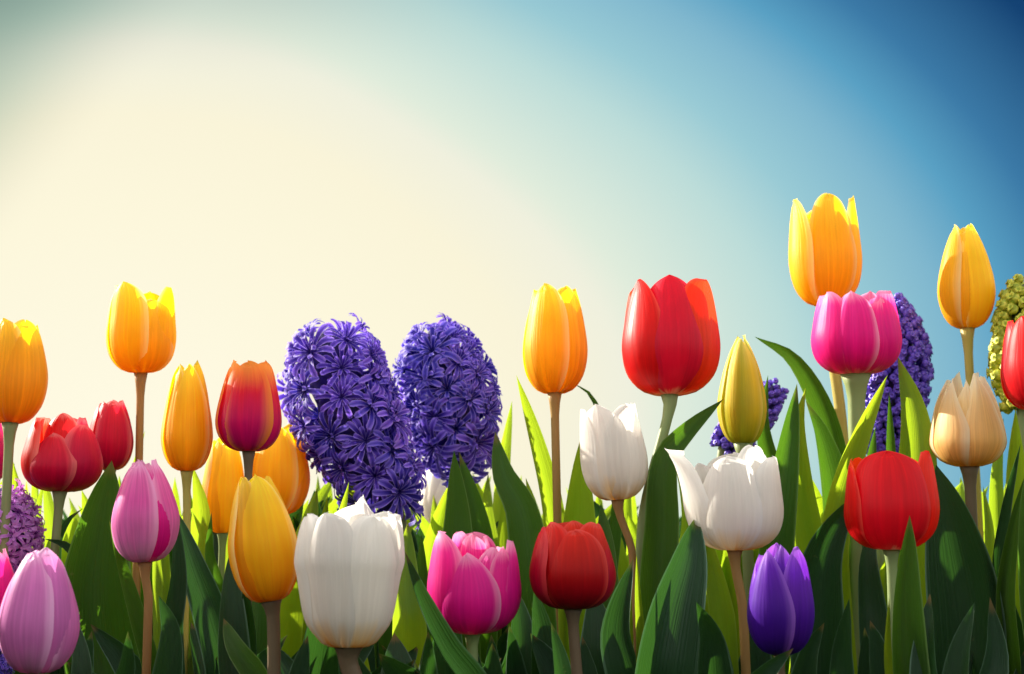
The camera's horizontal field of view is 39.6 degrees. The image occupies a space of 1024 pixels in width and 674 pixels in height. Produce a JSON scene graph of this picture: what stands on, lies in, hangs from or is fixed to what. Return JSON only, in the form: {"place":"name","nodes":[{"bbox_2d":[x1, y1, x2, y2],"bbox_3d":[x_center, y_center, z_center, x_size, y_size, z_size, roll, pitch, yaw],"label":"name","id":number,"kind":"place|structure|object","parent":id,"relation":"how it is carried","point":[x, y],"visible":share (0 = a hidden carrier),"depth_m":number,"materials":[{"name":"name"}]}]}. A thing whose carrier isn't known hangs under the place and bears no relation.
{"place":"outdoors","nodes":[
{"label":"outdoors","id":0,"kind":"place"},
{"bbox_2d":[0,0,1023,523],"label":"sky","id":1,"kind":"structure","parent":0,"point":[279,167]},
{"bbox_3d":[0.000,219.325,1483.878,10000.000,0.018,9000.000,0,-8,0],"label":"ground","id":2,"kind":"structure","parent":0,"visible":0},
{"bbox_2d":[0,423,3,478],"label":"tulip","id":3,"kind":"object","parent":2,"relation":"on","point":[1,450],"visible":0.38,"depth_m":1.05,"materials":[{"name":"pink plant"}]},
{"bbox_2d":[0,548,13,606],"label":"tulip","id":4,"kind":"object","parent":2,"relation":"on","point":[6,573],"visible":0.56,"depth_m":0.90,"materials":[{"name":"pink plant"}]},
{"bbox_2d":[0,648,14,673],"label":"hyacinth","id":5,"kind":"object","parent":2,"relation":"on","point":[5,666],"visible":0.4,"depth_m":0.89,"materials":[{"name":"purple plant"}]},
{"bbox_2d":[0,478,46,673],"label":"hyacinth","id":6,"kind":"object","parent":2,"relation":"on","point":[25,528],"visible":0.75,"depth_m":0.98,"materials":[{"name":"purple plant"}]},
{"bbox_2d":[0,318,47,652],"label":"tulip","id":7,"kind":"object","parent":2,"relation":"on","point":[23,377],"visible":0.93,"depth_m":0.97,"materials":[{"name":"orange plant"}]},
{"bbox_2d":[21,413,102,673],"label":"tulip","id":8,"kind":"object","parent":2,"relation":"on","point":[61,456],"visible":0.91,"depth_m":0.98,"materials":[{"name":"red plant"}]},
{"bbox_2d":[0,547,134,673],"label":"tulip","id":9,"kind":"object","parent":2,"relation":"on","point":[41,632],"visible":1,"depth_m":0.77,"materials":[{"name":"pink plant"}]},
{"bbox_2d":[90,400,144,573],"bbox_3d":[-0.301,0.207,1.062,0.041,0.321,0.034,6,-10,-35],"label":"tulip","id":10,"kind":"object","parent":2,"relation":"on","point":[110,427],"visible":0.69,"depth_m":1.07,"materials":[{"name":"red plant"}]},
{"bbox_2d":[63,459,182,673],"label":"tulip","id":11,"kind":"object","parent":2,"relation":"on","point":[134,516],"visible":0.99,"depth_m":0.90,"materials":[{"name":"pink plant"}]},
{"bbox_2d":[106,281,175,635],"bbox_3d":[-0.284,0.164,1.075,0.052,0.409,0.072,0,-8,0],"label":"tulip","id":12,"kind":"object","parent":2,"relation":"on","point":[141,336],"visible":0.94,"depth_m":1.07,"materials":[{"name":"orange plant"}]},
{"bbox_2d":[152,360,220,673],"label":"tulip","id":13,"kind":"object","parent":2,"relation":"on","point":[188,592],"visible":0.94,"depth_m":1.00,"materials":[{"name":"orange plant"}]},
{"bbox_2d":[202,438,243,591],"bbox_3d":[-0.216,0.219,1.062,0.034,0.298,0.111,2,-9,-15],"label":"tulip","id":14,"kind":"object","parent":2,"relation":"on","point":[223,473],"visible":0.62,"depth_m":1.10,"materials":[{"name":"orange plant"}]},
{"bbox_2d":[215,360,281,654],"bbox_3d":[-0.186,0.189,1.010,0.046,0.341,0.100,0,-8,0],"label":"tulip","id":15,"kind":"object","parent":2,"relation":"on","point":[248,420],"visible":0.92,"depth_m":0.99,"materials":[{"name":"red plant"}]},
{"bbox_2d":[218,474,340,673],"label":"tulip","id":16,"kind":"object","parent":2,"relation":"on","point":[262,541],"visible":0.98,"depth_m":0.83,"materials":[{"name":"orange plant"}]},
{"bbox_2d":[252,423,327,657],"bbox_3d":[-0.172,0.216,1.081,0.049,0.308,0.097,4,-9,-27],"label":"tulip","id":17,"kind":"object","parent":2,"relation":"on","point":[281,462],"visible":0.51,"depth_m":1.10,"materials":[{"name":"orange plant"}]},
{"bbox_2d":[277,313,432,670],"bbox_3d":[-0.107,0.170,1.065,0.111,0.395,0.192,4,-9,-27],"label":"hyacinth","id":18,"kind":"object","parent":2,"relation":"on","point":[356,420],"visible":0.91,"depth_m":1.10,"materials":[{"name":"purple plant"}]},
{"bbox_2d":[294,495,486,673],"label":"tulip","id":19,"kind":"object","parent":2,"relation":"on","point":[349,561],"visible":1,"depth_m":0.79,"materials":[{"name":"white plant"}]},
{"bbox_2d":[418,469,447,522],"bbox_3d":[-0.057,0.249,1.212,0.053,0.281,0.082,0,-8,0],"label":"tulip","id":20,"kind":"object","parent":2,"relation":"on","point":[433,491],"visible":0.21,"depth_m":1.22,"materials":[{"name":"white plant"}]},
{"bbox_2d":[391,312,511,663],"bbox_3d":[-0.048,0.174,1.120,0.103,0.402,0.184,0,-8,0],"label":"hyacinth","id":21,"kind":"object","parent":2,"relation":"on","point":[452,401],"visible":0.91,"depth_m":1.15,"materials":[{"name":"purple plant"}]},
{"bbox_2d":[427,531,531,673],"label":"tulip","id":22,"kind":"object","parent":2,"relation":"on","point":[474,590],"visible":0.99,"depth_m":0.83,"materials":[{"name":"pink plant"}]},
{"bbox_2d":[0,462,1005,659],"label":"leaf mass","id":23,"kind":"object","parent":2,"relation":"on","point":[433,527],"visible":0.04,"depth_m":1.17,"materials":[{"name":"green plant"}]},
{"bbox_2d":[62,490,958,634],"bbox_3d":[-0.203,0.379,2.217,4.158,0.302,3.193,0,-8,0],"label":"leaf mass","id":24,"kind":"object","parent":2,"relation":"on","point":[416,538],"visible":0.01,"depth_m":1.23,"materials":[{"name":"green plant"}]},
{"bbox_2d":[4,621,1023,673],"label":"undergrowth","id":25,"kind":"object","parent":2,"relation":"on","point":[871,658],"visible":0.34,"depth_m":0.91,"materials":[{"name":"green plant"}]},
{"bbox_2d":[492,283,623,664],"bbox_3d":[0.033,0.163,1.047,0.077,0.404,0.112,-3,-9,19],"label":"tulip","id":26,"kind":"object","parent":2,"relation":"on","point":[555,350],"visible":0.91,"depth_m":1.04,"materials":[{"name":"orange plant"}]},
{"bbox_2d":[529,520,615,673],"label":"tulip","id":27,"kind":"object","parent":2,"relation":"on","point":[572,571],"visible":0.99,"depth_m":0.84,"materials":[{"name":"red plant"}]},
{"bbox_2d":[580,403,647,673],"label":"tulip","id":28,"kind":"object","parent":2,"relation":"on","point":[614,459],"visible":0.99,"depth_m":0.95,"materials":[{"name":"white plant"}]},
{"bbox_2d":[622,275,722,673],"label":"tulip","id":29,"kind":"object","parent":2,"relation":"on","point":[671,346],"visible":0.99,"depth_m":0.96,"materials":[{"name":"red plant"}]},
{"bbox_2d":[664,445,783,673],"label":"tulip","id":30,"kind":"object","parent":2,"relation":"on","point":[733,504],"visible":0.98,"depth_m":0.90,"materials":[{"name":"white plant"}]},
{"bbox_2d":[709,378,788,550],"bbox_3d":[0.181,0.204,1.133,0.087,0.347,0.048,6,-10,-37],"label":"grape hyacinth","id":31,"kind":"object","parent":2,"relation":"on","point":[777,395],"visible":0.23,"depth_m":1.16,"materials":[{"name":"purple plant"}]},
{"bbox_2d":[717,335,821,673],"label":"tulip","id":32,"kind":"object","parent":2,"relation":"on","point":[743,413],"visible":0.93,"depth_m":1.03,"materials":[{"name":"green plant"}]},
{"bbox_2d":[747,543,823,673],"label":"tulip","id":33,"kind":"object","parent":2,"relation":"on","point":[780,612],"visible":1,"depth_m":0.83,"materials":[{"name":"purple plant"}]},
{"bbox_2d":[756,193,862,569],"bbox_3d":[0.232,0.123,1.093,0.082,0.495,0.149,-2,-9,16],"label":"tulip","id":34,"kind":"object","parent":2,"relation":"on","point":[824,253],"visible":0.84,"depth_m":1.14,"materials":[{"name":"orange plant"}]},
{"bbox_2d":[790,450,939,673],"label":"tulip","id":35,"kind":"object","parent":2,"relation":"on","point":[890,507],"visible":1,"depth_m":0.89,"materials":[{"name":"red plant"}]},
{"bbox_2d":[811,291,936,673],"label":"tulip","id":36,"kind":"object","parent":2,"relation":"on","point":[856,341],"visible":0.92,"depth_m":1.02,"materials":[{"name":"pink plant"}]},
{"bbox_2d":[865,292,933,571],"bbox_3d":[0.308,0.170,1.154,0.081,0.421,0.063,0,-8,0],"label":"grape hyacinth","id":37,"kind":"object","parent":2,"relation":"on","point":[916,348],"visible":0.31,"depth_m":1.16,"materials":[{"name":"purple plant"}]},
{"bbox_2d":[937,223,1008,673],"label":"tulip","id":38,"kind":"object","parent":2,"relation":"on","point":[966,291],"visible":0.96,"depth_m":1.12,"materials":[{"name":"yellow plant"}]},
{"bbox_2d":[925,371,1023,673],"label":"tulip","id":39,"kind":"object","parent":2,"relation":"on","point":[969,573],"visible":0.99,"depth_m":0.96,"materials":[{"name":"plant"}]},
{"bbox_2d":[986,274,1023,535],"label":"flower spike","id":40,"kind":"object","parent":2,"relation":"on","point":[1009,305],"visible":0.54,"depth_m":1.10,"materials":[{"name":"green plant"}]},
{"bbox_2d":[1000,316,1023,635],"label":"tulip","id":41,"kind":"object","parent":2,"relation":"on","point":[1012,372],"visible":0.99,"depth_m":0.95,"materials":[{"name":"red plant"}]}
]}

